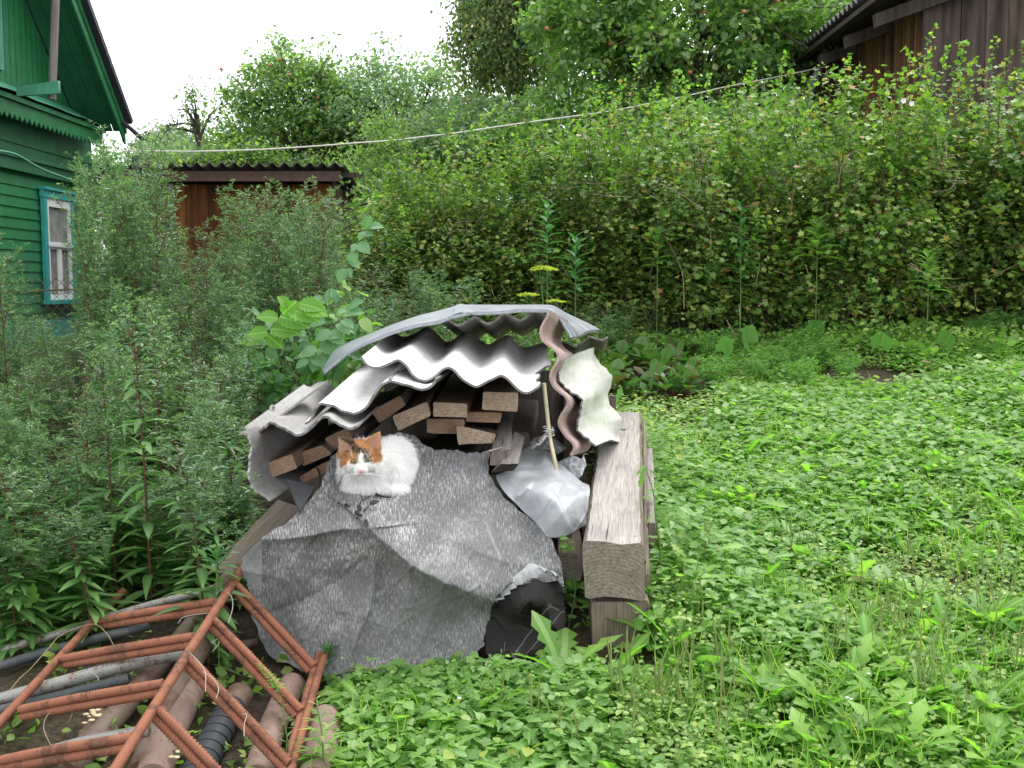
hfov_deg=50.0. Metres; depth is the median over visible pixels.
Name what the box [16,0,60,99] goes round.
wooden pole
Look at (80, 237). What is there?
wild aster
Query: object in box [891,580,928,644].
plantain spikes
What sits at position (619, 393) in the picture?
sow thistle
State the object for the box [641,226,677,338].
tall weed
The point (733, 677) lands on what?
plantain spikes
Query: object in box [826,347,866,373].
carrot plant
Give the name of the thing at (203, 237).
wild aster
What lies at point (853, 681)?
plantain plant
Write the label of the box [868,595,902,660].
plantain spikes
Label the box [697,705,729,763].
plantain spikes
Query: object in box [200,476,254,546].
wild aster
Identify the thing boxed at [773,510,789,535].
plantain spikes
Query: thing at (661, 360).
beet plant
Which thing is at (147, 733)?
pipe
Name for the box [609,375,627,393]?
beet plant
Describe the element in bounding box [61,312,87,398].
wild aster
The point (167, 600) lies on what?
pipe
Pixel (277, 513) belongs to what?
old board
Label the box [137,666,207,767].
pipe
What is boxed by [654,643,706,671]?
dandelion plant
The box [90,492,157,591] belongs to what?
wild aster
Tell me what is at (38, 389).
wild aster
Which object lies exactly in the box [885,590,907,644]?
plantain spikes
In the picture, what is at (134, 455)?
wild aster
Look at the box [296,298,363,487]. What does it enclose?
elm sapling
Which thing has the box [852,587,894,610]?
dandelion plant
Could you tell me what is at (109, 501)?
wild aster
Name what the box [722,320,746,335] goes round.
broad weed
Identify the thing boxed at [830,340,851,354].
broad weed
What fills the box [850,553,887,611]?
plantain spikes
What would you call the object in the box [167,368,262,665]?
wild aster
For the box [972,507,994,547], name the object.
plantain spikes
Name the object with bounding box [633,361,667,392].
beet plant
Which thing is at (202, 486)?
wild aster
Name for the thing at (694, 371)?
beet plant
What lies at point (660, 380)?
beet plant
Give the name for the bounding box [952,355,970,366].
broad weed
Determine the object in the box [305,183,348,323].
wild aster
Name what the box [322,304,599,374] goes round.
zinc sheet
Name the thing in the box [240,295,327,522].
elm sapling
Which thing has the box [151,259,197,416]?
wild aster
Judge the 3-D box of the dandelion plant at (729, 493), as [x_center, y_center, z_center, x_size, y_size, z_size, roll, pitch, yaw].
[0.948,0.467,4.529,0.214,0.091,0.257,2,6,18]
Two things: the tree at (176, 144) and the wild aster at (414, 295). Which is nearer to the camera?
the wild aster at (414, 295)
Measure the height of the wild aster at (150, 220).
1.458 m
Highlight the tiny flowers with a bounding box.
[458,379,998,719]
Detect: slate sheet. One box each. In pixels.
[238,418,327,500]
[243,380,328,431]
[264,382,393,436]
[305,343,451,424]
[361,327,550,393]
[441,312,546,338]
[539,311,590,455]
[553,336,607,356]
[557,347,621,446]
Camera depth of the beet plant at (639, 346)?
7.31 m
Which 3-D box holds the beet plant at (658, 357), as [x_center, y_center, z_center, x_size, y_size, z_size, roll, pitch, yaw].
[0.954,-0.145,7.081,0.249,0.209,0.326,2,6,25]
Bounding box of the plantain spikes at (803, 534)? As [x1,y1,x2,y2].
[791,506,819,554]
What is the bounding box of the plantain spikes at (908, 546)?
[900,538,914,585]
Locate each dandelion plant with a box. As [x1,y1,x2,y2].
[366,685,443,731]
[390,715,468,760]
[401,657,480,695]
[402,677,468,734]
[436,676,504,734]
[504,707,565,750]
[514,610,622,685]
[560,632,655,693]
[568,751,669,767]
[605,602,720,668]
[645,562,717,614]
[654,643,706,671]
[675,661,744,690]
[683,440,740,458]
[684,550,745,578]
[686,480,741,501]
[687,616,739,649]
[693,452,730,462]
[696,486,709,503]
[702,658,801,719]
[710,489,757,508]
[717,483,748,494]
[717,489,761,501]
[721,438,766,459]
[724,494,755,503]
[726,656,810,697]
[728,703,796,758]
[729,683,800,720]
[732,443,769,457]
[735,604,807,639]
[739,434,774,441]
[742,560,791,585]
[749,434,775,449]
[755,493,796,510]
[766,706,859,767]
[774,668,883,720]
[784,463,818,473]
[788,741,846,767]
[789,553,832,578]
[794,426,823,447]
[798,433,841,449]
[800,446,838,458]
[800,752,835,766]
[805,658,888,706]
[807,503,836,518]
[809,718,901,767]
[810,646,896,685]
[816,695,910,742]
[818,552,900,598]
[819,632,905,694]
[824,600,884,638]
[827,577,863,590]
[828,583,866,609]
[829,613,914,664]
[840,480,886,491]
[846,673,946,717]
[848,700,922,765]
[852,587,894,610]
[858,636,903,662]
[869,650,931,687]
[871,459,918,480]
[872,698,962,767]
[874,662,956,697]
[877,688,951,713]
[883,608,949,644]
[884,584,951,602]
[889,595,932,617]
[892,483,926,494]
[892,694,946,721]
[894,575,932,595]
[899,493,958,521]
[911,689,983,728]
[914,454,961,475]
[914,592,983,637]
[923,449,970,462]
[924,710,1016,752]
[927,500,974,522]
[927,604,970,638]
[938,661,1023,721]
[941,454,983,465]
[943,712,1023,767]
[945,595,1023,626]
[946,520,994,540]
[954,691,1023,743]
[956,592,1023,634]
[963,455,1017,475]
[963,474,1013,496]
[967,440,1011,458]
[969,674,1011,700]
[972,674,1023,704]
[979,475,1022,510]
[979,521,1023,545]
[988,650,1023,680]
[990,498,1023,511]
[1002,498,1023,531]
[1003,509,1020,537]
[1005,683,1023,713]
[1013,526,1023,543]
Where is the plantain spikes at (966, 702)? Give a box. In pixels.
[953,686,977,721]
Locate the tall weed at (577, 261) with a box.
[552,230,602,342]
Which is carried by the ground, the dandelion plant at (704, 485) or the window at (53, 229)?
the dandelion plant at (704, 485)
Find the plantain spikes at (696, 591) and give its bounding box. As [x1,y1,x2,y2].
[677,576,703,613]
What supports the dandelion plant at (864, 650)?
on the ground
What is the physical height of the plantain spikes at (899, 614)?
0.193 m
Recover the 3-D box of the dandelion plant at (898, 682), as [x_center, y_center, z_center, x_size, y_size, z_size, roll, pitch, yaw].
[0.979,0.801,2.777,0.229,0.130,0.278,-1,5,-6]
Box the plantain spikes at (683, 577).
[667,561,695,605]
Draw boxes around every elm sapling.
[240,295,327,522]
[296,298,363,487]
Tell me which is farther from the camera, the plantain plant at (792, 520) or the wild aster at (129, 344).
the wild aster at (129, 344)
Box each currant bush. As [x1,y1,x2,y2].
[319,190,466,341]
[346,162,488,334]
[376,110,537,334]
[420,105,558,327]
[451,123,605,339]
[496,103,623,324]
[513,71,693,338]
[562,72,729,324]
[576,54,797,349]
[633,70,799,328]
[682,60,879,325]
[696,64,896,340]
[749,44,987,340]
[778,81,956,326]
[817,70,1007,330]
[857,83,998,322]
[888,22,1023,334]
[896,36,1023,317]
[952,58,1023,336]
[978,49,1019,301]
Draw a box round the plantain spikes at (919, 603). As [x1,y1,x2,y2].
[909,579,923,629]
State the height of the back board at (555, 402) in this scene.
0.671 m
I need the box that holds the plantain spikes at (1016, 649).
[1008,620,1023,669]
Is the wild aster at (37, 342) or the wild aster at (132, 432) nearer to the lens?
the wild aster at (132, 432)
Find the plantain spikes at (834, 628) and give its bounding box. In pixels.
[817,610,847,647]
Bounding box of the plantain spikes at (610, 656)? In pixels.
[607,638,622,718]
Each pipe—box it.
[0,585,212,653]
[0,623,149,670]
[0,650,183,704]
[0,673,130,713]
[52,725,150,744]
[57,562,243,767]
[58,708,105,767]
[127,604,230,767]
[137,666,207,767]
[181,695,245,767]
[213,638,257,650]
[228,682,252,708]
[244,673,305,767]
[297,704,342,767]
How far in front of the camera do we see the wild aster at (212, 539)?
3.52 m
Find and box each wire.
[189,652,205,691]
[216,589,232,622]
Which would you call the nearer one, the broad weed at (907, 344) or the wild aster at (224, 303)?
the wild aster at (224, 303)
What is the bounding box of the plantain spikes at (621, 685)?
[616,660,634,720]
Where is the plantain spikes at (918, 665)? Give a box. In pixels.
[915,641,933,688]
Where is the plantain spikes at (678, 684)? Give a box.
[670,667,691,735]
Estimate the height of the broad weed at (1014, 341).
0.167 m
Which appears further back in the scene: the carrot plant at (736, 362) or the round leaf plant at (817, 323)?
the round leaf plant at (817, 323)
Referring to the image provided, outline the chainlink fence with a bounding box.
[1,278,91,363]
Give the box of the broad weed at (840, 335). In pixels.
[836,332,848,348]
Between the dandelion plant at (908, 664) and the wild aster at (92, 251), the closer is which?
the dandelion plant at (908, 664)
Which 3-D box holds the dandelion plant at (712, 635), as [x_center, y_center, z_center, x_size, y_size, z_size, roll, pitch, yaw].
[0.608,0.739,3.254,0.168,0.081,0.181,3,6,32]
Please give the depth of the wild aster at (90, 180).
5.15 m
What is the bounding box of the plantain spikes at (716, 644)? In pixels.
[713,620,735,695]
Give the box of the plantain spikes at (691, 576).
[669,560,700,593]
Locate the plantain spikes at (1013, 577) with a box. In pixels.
[991,556,1017,600]
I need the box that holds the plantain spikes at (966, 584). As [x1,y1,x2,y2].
[944,560,980,607]
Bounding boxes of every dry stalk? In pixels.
[3,624,113,698]
[43,711,72,744]
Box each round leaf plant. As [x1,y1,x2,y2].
[715,335,733,374]
[740,324,757,353]
[803,320,824,337]
[870,332,893,369]
[936,330,954,365]
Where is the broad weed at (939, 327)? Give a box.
[923,320,952,337]
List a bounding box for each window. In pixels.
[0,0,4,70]
[38,186,80,303]
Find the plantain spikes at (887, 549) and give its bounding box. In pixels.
[882,532,902,570]
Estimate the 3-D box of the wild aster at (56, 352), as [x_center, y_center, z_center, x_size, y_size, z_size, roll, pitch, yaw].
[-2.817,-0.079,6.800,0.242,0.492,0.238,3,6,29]
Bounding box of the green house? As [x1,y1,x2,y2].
[0,0,144,347]
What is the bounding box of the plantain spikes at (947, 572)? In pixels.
[932,554,961,595]
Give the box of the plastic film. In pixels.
[496,436,589,537]
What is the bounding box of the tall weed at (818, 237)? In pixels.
[791,214,846,341]
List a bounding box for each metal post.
[132,155,141,249]
[166,184,175,303]
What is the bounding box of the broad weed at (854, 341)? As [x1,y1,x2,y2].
[839,333,876,354]
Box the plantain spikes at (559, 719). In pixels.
[547,696,576,739]
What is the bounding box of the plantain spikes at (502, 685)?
[491,667,506,703]
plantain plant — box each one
[456,711,517,746]
[464,760,528,767]
[470,740,504,757]
[546,656,565,668]
[630,717,670,741]
[631,623,700,650]
[631,678,674,715]
[652,693,718,720]
[663,648,735,675]
[669,747,734,767]
[675,619,728,644]
[676,745,739,765]
[679,709,723,730]
[692,643,726,676]
[693,624,724,655]
[696,700,772,741]
[712,726,797,762]
[715,760,772,767]
[718,655,753,686]
[727,730,782,756]
[730,720,781,745]
[741,747,793,766]
[756,677,827,710]
[762,519,792,542]
[769,725,831,764]
[773,509,823,527]
[776,545,826,564]
[785,558,828,576]
[796,677,849,695]
[799,667,857,692]
[803,565,855,586]
[805,692,859,725]
[813,547,847,566]
[824,714,902,752]
[825,540,866,553]
[826,538,887,562]
[827,558,874,570]
[846,752,886,767]
[850,710,927,766]
[851,564,912,595]
[868,665,898,683]
[875,753,942,767]
[880,665,939,692]
[885,674,963,708]
[892,538,933,561]
[895,531,945,550]
[904,525,944,544]
[906,501,950,517]
[908,728,960,767]
[910,629,986,667]
[911,510,948,529]
[912,684,950,698]
[914,697,987,747]
[924,519,957,533]
[928,578,954,594]
[931,744,972,766]
[939,664,981,686]
[941,523,986,539]
[943,688,1021,725]
[945,536,979,544]
[949,660,997,679]
[951,526,973,545]
[955,544,986,561]
[955,748,1012,767]
[956,613,990,634]
[956,647,1010,665]
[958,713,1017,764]
[965,513,995,529]
[966,655,1023,677]
[974,529,1012,540]
[975,549,997,561]
[977,634,998,649]
[981,510,1023,525]
[988,646,1023,658]
[996,552,1023,570]
[996,617,1019,645]
[997,560,1023,580]
[1008,635,1023,660]
[1015,611,1023,631]
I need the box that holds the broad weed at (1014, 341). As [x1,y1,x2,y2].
[993,335,1023,354]
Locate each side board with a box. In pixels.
[643,419,648,588]
[647,448,655,552]
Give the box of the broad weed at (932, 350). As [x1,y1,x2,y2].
[913,342,944,364]
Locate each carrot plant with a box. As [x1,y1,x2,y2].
[675,330,713,355]
[680,329,719,356]
[686,336,719,359]
[695,351,739,381]
[697,365,725,386]
[704,325,736,340]
[705,330,743,355]
[716,353,745,379]
[732,346,780,379]
[733,345,760,363]
[738,334,770,352]
[744,340,788,377]
[748,353,785,381]
[750,344,776,359]
[754,355,777,373]
[764,342,801,372]
[771,340,814,367]
[774,323,815,349]
[774,348,809,380]
[777,352,820,380]
[778,323,812,344]
[779,333,818,356]
[779,349,809,364]
[780,360,820,383]
[792,325,828,353]
[802,334,835,346]
[802,340,831,367]
[803,333,842,364]
[804,337,845,373]
[825,354,864,378]
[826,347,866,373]
[959,309,1001,335]
[961,317,993,339]
[970,317,1001,336]
[973,336,1001,359]
[978,313,1019,333]
[987,306,1023,335]
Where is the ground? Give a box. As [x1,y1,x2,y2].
[0,276,1023,767]
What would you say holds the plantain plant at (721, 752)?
on the ground
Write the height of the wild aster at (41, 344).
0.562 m
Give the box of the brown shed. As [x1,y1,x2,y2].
[93,162,376,343]
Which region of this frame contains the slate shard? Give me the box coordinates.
[286,479,315,512]
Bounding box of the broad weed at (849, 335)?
[837,329,857,344]
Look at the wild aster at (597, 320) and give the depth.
7.73 m
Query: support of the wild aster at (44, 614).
on the ground
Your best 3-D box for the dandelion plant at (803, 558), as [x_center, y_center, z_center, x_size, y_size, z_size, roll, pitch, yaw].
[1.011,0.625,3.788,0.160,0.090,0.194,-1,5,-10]
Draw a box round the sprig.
[560,535,575,627]
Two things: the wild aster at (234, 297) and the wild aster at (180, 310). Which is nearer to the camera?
the wild aster at (180, 310)
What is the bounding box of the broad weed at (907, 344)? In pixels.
[886,337,920,358]
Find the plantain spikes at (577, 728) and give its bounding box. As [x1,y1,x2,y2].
[570,711,598,749]
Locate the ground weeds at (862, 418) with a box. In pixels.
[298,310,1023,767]
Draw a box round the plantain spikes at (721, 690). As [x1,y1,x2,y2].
[687,650,722,731]
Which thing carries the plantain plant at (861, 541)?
on the ground
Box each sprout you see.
[197,545,238,676]
[311,640,338,685]
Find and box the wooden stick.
[531,383,557,469]
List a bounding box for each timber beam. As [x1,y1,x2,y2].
[575,464,649,646]
[583,412,644,600]
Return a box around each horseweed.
[256,663,287,691]
[273,691,301,751]
[292,694,363,767]
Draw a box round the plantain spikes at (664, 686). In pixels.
[643,668,669,724]
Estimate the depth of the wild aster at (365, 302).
5.77 m
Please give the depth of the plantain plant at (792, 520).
4.26 m
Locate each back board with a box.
[305,419,328,495]
[365,420,384,438]
[384,382,436,437]
[481,391,525,450]
[526,370,563,461]
[563,395,615,463]
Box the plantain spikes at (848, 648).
[823,607,851,658]
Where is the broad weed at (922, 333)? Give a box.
[908,333,937,344]
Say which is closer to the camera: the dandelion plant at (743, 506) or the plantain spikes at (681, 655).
the plantain spikes at (681, 655)
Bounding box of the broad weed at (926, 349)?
[904,345,932,360]
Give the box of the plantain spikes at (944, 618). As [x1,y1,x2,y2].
[917,593,950,646]
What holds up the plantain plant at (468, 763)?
on the ground
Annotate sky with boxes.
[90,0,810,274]
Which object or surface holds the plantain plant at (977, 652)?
on the ground
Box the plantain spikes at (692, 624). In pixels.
[682,600,717,660]
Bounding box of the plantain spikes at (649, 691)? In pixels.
[633,671,659,725]
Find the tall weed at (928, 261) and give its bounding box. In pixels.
[904,247,952,344]
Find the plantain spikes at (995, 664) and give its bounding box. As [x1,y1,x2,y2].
[979,633,1001,690]
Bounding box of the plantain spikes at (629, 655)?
[608,625,634,683]
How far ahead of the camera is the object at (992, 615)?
3.36 m
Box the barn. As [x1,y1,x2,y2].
[781,0,1023,266]
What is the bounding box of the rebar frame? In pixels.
[0,564,327,767]
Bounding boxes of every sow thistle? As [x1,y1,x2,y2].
[615,386,640,410]
[636,464,667,582]
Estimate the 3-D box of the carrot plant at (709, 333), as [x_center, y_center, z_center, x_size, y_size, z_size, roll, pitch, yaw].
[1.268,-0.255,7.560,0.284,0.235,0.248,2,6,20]
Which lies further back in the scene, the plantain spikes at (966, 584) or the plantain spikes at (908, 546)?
the plantain spikes at (908, 546)
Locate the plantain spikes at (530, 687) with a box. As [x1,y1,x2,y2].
[527,671,540,710]
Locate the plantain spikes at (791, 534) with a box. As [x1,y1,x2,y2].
[780,511,808,550]
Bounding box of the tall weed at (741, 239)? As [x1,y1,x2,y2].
[719,197,762,341]
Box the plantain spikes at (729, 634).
[716,614,730,667]
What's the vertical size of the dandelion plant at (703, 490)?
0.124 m
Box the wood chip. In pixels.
[168,750,179,757]
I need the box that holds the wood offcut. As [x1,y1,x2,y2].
[557,529,582,580]
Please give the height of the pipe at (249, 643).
0.028 m
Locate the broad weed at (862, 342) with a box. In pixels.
[847,336,874,349]
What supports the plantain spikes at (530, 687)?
on the ground
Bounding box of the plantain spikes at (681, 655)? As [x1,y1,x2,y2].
[672,630,705,696]
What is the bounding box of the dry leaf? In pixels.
[357,500,379,510]
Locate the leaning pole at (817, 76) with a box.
[800,67,821,133]
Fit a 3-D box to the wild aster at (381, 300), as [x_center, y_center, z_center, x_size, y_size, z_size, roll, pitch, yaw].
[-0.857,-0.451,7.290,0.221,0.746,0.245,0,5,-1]
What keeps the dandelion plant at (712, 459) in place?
on the ground
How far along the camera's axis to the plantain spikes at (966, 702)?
2.71 m
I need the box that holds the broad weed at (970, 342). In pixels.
[957,340,979,352]
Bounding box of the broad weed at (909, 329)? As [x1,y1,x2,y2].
[894,321,923,333]
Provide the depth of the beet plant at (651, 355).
6.99 m
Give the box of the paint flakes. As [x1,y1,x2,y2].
[82,708,101,723]
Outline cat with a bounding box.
[335,432,419,496]
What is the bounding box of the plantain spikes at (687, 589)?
[670,578,693,613]
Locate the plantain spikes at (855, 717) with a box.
[837,698,869,735]
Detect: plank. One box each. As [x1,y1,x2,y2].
[268,420,336,476]
[300,450,335,482]
[302,425,339,465]
[317,420,383,473]
[325,387,393,448]
[373,384,416,421]
[393,372,451,429]
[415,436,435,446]
[427,411,466,433]
[430,434,483,453]
[433,371,477,416]
[466,385,501,422]
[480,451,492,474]
[482,377,517,411]
[484,399,537,451]
[490,437,544,507]
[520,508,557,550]
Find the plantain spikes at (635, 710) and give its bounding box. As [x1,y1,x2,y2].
[609,677,640,754]
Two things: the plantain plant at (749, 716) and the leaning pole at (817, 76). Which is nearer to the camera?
the plantain plant at (749, 716)
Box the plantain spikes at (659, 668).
[657,638,672,727]
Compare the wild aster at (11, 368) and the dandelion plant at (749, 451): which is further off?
the wild aster at (11, 368)
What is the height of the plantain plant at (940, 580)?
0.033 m
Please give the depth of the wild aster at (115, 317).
4.63 m
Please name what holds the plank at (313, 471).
on the slate sheet at (272, 441)
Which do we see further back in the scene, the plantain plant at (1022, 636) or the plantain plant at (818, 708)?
the plantain plant at (1022, 636)
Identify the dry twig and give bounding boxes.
[354,510,362,515]
[375,493,390,497]
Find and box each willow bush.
[311,102,486,205]
[384,82,568,203]
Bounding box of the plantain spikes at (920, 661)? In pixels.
[902,625,944,692]
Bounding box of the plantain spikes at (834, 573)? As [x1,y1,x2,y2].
[828,554,845,598]
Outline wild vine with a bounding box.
[19,583,53,652]
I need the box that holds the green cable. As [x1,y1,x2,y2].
[0,150,93,187]
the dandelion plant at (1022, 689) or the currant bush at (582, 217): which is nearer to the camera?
the dandelion plant at (1022, 689)
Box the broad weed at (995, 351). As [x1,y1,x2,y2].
[991,347,1012,361]
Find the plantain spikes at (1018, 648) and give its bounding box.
[1015,629,1020,670]
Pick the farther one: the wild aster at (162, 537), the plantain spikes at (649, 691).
the wild aster at (162, 537)
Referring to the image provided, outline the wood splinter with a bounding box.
[489,444,513,451]
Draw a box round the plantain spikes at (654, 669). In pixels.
[651,665,668,703]
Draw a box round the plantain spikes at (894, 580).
[881,553,916,605]
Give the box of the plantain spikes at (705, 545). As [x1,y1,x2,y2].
[703,519,727,559]
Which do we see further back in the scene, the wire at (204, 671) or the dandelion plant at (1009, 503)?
the dandelion plant at (1009, 503)
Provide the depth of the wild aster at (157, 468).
4.54 m
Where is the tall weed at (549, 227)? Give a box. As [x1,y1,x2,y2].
[526,197,568,313]
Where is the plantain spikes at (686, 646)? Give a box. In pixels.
[676,625,694,684]
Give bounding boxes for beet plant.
[600,339,632,358]
[604,358,623,386]
[606,350,637,362]
[607,336,633,346]
[607,366,639,394]
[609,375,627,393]
[611,377,643,400]
[614,370,624,375]
[615,378,652,401]
[618,336,648,353]
[622,360,633,372]
[624,344,653,366]
[626,370,655,394]
[629,342,659,366]
[629,342,661,371]
[630,350,677,367]
[631,379,668,400]
[633,342,661,365]
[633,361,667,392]
[637,346,679,372]
[639,377,664,400]
[640,374,697,401]
[641,358,680,374]
[642,346,676,373]
[642,358,671,375]
[645,376,686,404]
[653,367,687,396]
[653,374,699,398]
[657,337,683,351]
[659,339,692,356]
[659,340,694,358]
[662,361,683,372]
[665,366,717,385]
[666,367,713,397]
[666,368,708,401]
[668,356,713,365]
[669,346,699,372]
[671,364,715,383]
[671,370,708,402]
[677,355,704,366]
[680,368,706,394]
[686,342,712,355]
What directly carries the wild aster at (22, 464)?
on the ground
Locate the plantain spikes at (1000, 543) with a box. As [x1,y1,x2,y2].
[981,526,1004,584]
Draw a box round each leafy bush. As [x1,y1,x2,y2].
[143,128,352,165]
[312,147,468,293]
[451,60,763,181]
[608,74,882,186]
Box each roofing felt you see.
[241,432,563,679]
[485,578,565,657]
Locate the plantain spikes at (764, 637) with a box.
[747,626,772,662]
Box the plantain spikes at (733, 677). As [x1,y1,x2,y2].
[720,655,750,721]
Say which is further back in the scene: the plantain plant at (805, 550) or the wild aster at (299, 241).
the wild aster at (299, 241)
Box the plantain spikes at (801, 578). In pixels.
[797,565,807,588]
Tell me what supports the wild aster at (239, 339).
on the ground
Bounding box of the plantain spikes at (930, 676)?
[914,631,936,695]
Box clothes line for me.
[121,66,825,151]
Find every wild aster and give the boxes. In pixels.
[0,232,47,443]
[0,240,33,466]
[0,252,39,440]
[0,316,43,430]
[0,323,19,409]
[0,324,19,419]
[0,335,46,443]
[0,352,16,464]
[0,379,15,492]
[0,383,49,550]
[0,402,55,544]
[0,416,39,565]
[0,418,58,588]
[0,440,41,533]
[0,444,63,597]
[0,456,71,635]
[0,465,42,538]
[0,465,90,615]
[0,480,40,575]
[0,513,44,660]
[0,522,61,656]
[0,533,71,658]
[1,360,56,540]
[1,421,50,536]
[8,315,32,395]
[8,326,35,402]
[8,517,84,635]
[9,308,42,402]
[10,348,68,456]
[11,366,70,510]
[12,518,96,625]
[18,330,52,411]
[19,325,57,410]
[20,315,54,422]
[22,310,51,406]
[22,322,66,416]
[23,320,73,443]
[24,353,75,482]
[24,432,83,563]
[26,355,68,461]
[26,414,112,613]
[27,459,105,585]
[28,344,74,424]
[29,492,101,589]
[34,505,140,648]
[38,511,123,646]
[39,335,66,400]
[39,335,71,408]
[41,313,69,378]
[43,393,90,476]
[44,356,81,432]
[47,320,121,548]
[49,183,118,461]
[51,454,104,553]
[52,331,73,401]
[54,320,92,420]
[55,336,93,428]
[56,334,79,397]
[56,336,87,428]
[60,163,101,384]
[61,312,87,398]
[61,327,90,411]
[61,334,91,400]
[62,151,115,417]
[62,350,154,604]
[63,491,142,597]
[65,405,115,486]
[67,150,123,448]
[67,249,114,432]
[68,151,127,436]
[68,414,127,513]
[69,259,103,440]
[69,283,96,404]
[69,306,93,405]
[72,178,139,422]
[72,392,119,503]
[72,467,139,568]
[73,185,144,465]
[74,294,118,455]
[76,197,146,462]
[78,191,109,422]
[79,176,152,470]
[81,282,148,490]
[82,119,153,443]
[82,201,142,476]
[82,449,142,548]
[84,325,162,582]
[88,155,137,403]
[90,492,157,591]
[91,140,153,430]
[91,321,161,530]
[92,173,168,441]
[92,350,166,510]
[94,150,138,350]
[95,471,166,568]
[95,488,179,597]
[97,181,166,474]
[97,466,157,560]
[98,294,194,609]
[99,280,149,456]
[100,187,161,442]
[101,140,153,276]
[104,279,149,464]
[107,134,173,437]
[116,201,182,466]
[118,297,169,473]
[119,474,198,569]
[121,139,187,457]
[121,469,184,568]
[122,149,171,462]
[122,185,170,462]
[122,303,186,496]
[123,297,187,524]
[126,159,168,429]
[129,160,187,443]
[131,180,167,429]
[132,161,190,424]
[132,294,203,504]
[132,494,204,597]
[135,321,190,514]
[138,179,184,433]
[144,268,177,457]
[144,396,230,600]
[145,282,206,473]
[151,251,197,443]
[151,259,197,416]
[151,431,252,675]
[152,263,187,430]
[153,502,236,603]
[155,219,202,437]
[160,473,217,565]
[161,243,189,368]
[164,239,213,426]
[165,258,202,432]
[165,263,196,414]
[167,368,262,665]
[172,361,233,507]
[173,490,245,605]
[176,367,249,539]
[178,263,198,392]
[178,281,229,454]
[181,215,235,439]
[181,252,205,375]
[184,467,233,540]
[184,483,253,586]
[185,278,237,458]
[188,249,222,404]
[188,257,218,392]
[192,233,243,436]
[192,388,249,489]
[193,354,265,526]
[194,249,221,379]
[194,263,226,377]
[196,231,219,350]
[196,315,249,495]
[197,268,240,425]
[197,270,240,461]
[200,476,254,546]
[202,241,237,388]
[205,238,247,410]
[205,464,256,551]
[205,490,263,586]
[207,178,266,425]
[208,493,260,609]
[209,281,263,483]
[210,185,260,435]
[215,227,268,423]
[216,317,265,532]
[217,248,238,375]
[217,250,277,460]
[220,191,277,419]
[221,482,267,581]
[226,228,262,390]
[231,261,271,422]
[234,194,273,399]
[234,244,266,396]
[235,184,280,393]
[240,195,282,398]
[241,183,290,402]
[246,195,288,389]
[248,257,278,406]
[250,189,288,390]
[254,186,297,393]
[255,212,296,392]
[255,218,310,386]
[256,251,293,372]
[259,234,290,369]
[263,176,309,389]
[268,224,300,392]
[269,245,322,384]
[271,191,324,376]
[273,214,297,392]
[277,175,332,368]
[280,192,318,375]
[285,180,335,356]
[285,221,332,336]
[286,213,325,372]
[293,189,345,366]
[301,191,351,328]
[301,216,340,380]
[303,207,347,328]
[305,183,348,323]
[311,231,342,329]
[314,259,350,382]
[319,220,350,317]
[335,250,351,302]
[336,287,354,373]
[341,281,384,353]
[345,280,377,374]
[347,287,379,360]
[354,296,383,355]
[357,263,404,347]
[364,299,394,348]
[366,295,407,348]
[367,260,398,327]
[376,310,399,327]
[379,310,400,335]
[385,290,407,334]
[396,261,436,331]
[401,267,439,335]
[403,268,430,328]
[403,279,440,326]
[404,287,442,333]
[407,290,443,336]
[410,287,447,333]
[417,269,448,335]
[423,264,451,339]
[433,280,471,341]
[436,291,464,339]
[442,296,463,340]
[458,269,490,321]
[503,302,533,346]
[511,302,538,344]
[515,313,541,346]
[517,329,541,346]
[565,302,597,342]
[566,313,600,343]
[567,306,590,343]
[583,303,606,352]
[592,314,618,363]
[594,305,624,357]
[602,313,633,352]
[612,299,643,342]
[637,298,667,342]
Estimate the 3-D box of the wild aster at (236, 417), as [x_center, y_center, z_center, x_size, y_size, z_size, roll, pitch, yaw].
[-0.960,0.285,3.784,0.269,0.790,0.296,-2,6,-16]
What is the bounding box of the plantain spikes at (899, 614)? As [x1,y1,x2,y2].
[898,591,932,643]
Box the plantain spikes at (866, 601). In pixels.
[850,585,879,625]
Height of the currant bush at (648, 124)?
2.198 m
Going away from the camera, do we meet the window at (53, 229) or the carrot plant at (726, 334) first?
the carrot plant at (726, 334)
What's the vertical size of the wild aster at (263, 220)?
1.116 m
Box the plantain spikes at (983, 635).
[963,609,1007,665]
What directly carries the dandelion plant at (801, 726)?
on the ground
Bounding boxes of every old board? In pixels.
[214,500,297,573]
[456,422,496,444]
[490,412,512,465]
[492,432,523,472]
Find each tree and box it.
[92,117,213,229]
[111,106,499,198]
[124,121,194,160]
[156,75,236,156]
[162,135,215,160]
[178,51,397,171]
[219,25,374,158]
[301,28,505,170]
[350,84,603,218]
[430,0,596,205]
[511,0,851,132]
[664,30,810,149]
[705,0,845,96]
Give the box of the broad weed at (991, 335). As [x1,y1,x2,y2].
[978,331,1005,342]
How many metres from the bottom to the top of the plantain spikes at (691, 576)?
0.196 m
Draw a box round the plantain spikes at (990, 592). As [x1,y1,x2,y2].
[976,573,1003,628]
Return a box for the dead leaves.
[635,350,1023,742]
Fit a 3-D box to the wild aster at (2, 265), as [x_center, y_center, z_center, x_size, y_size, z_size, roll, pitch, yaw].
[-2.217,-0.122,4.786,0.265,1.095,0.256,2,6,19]
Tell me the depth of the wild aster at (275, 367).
5.85 m
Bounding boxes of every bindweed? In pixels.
[236,269,382,419]
[313,215,383,326]
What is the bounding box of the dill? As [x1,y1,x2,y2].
[516,265,565,369]

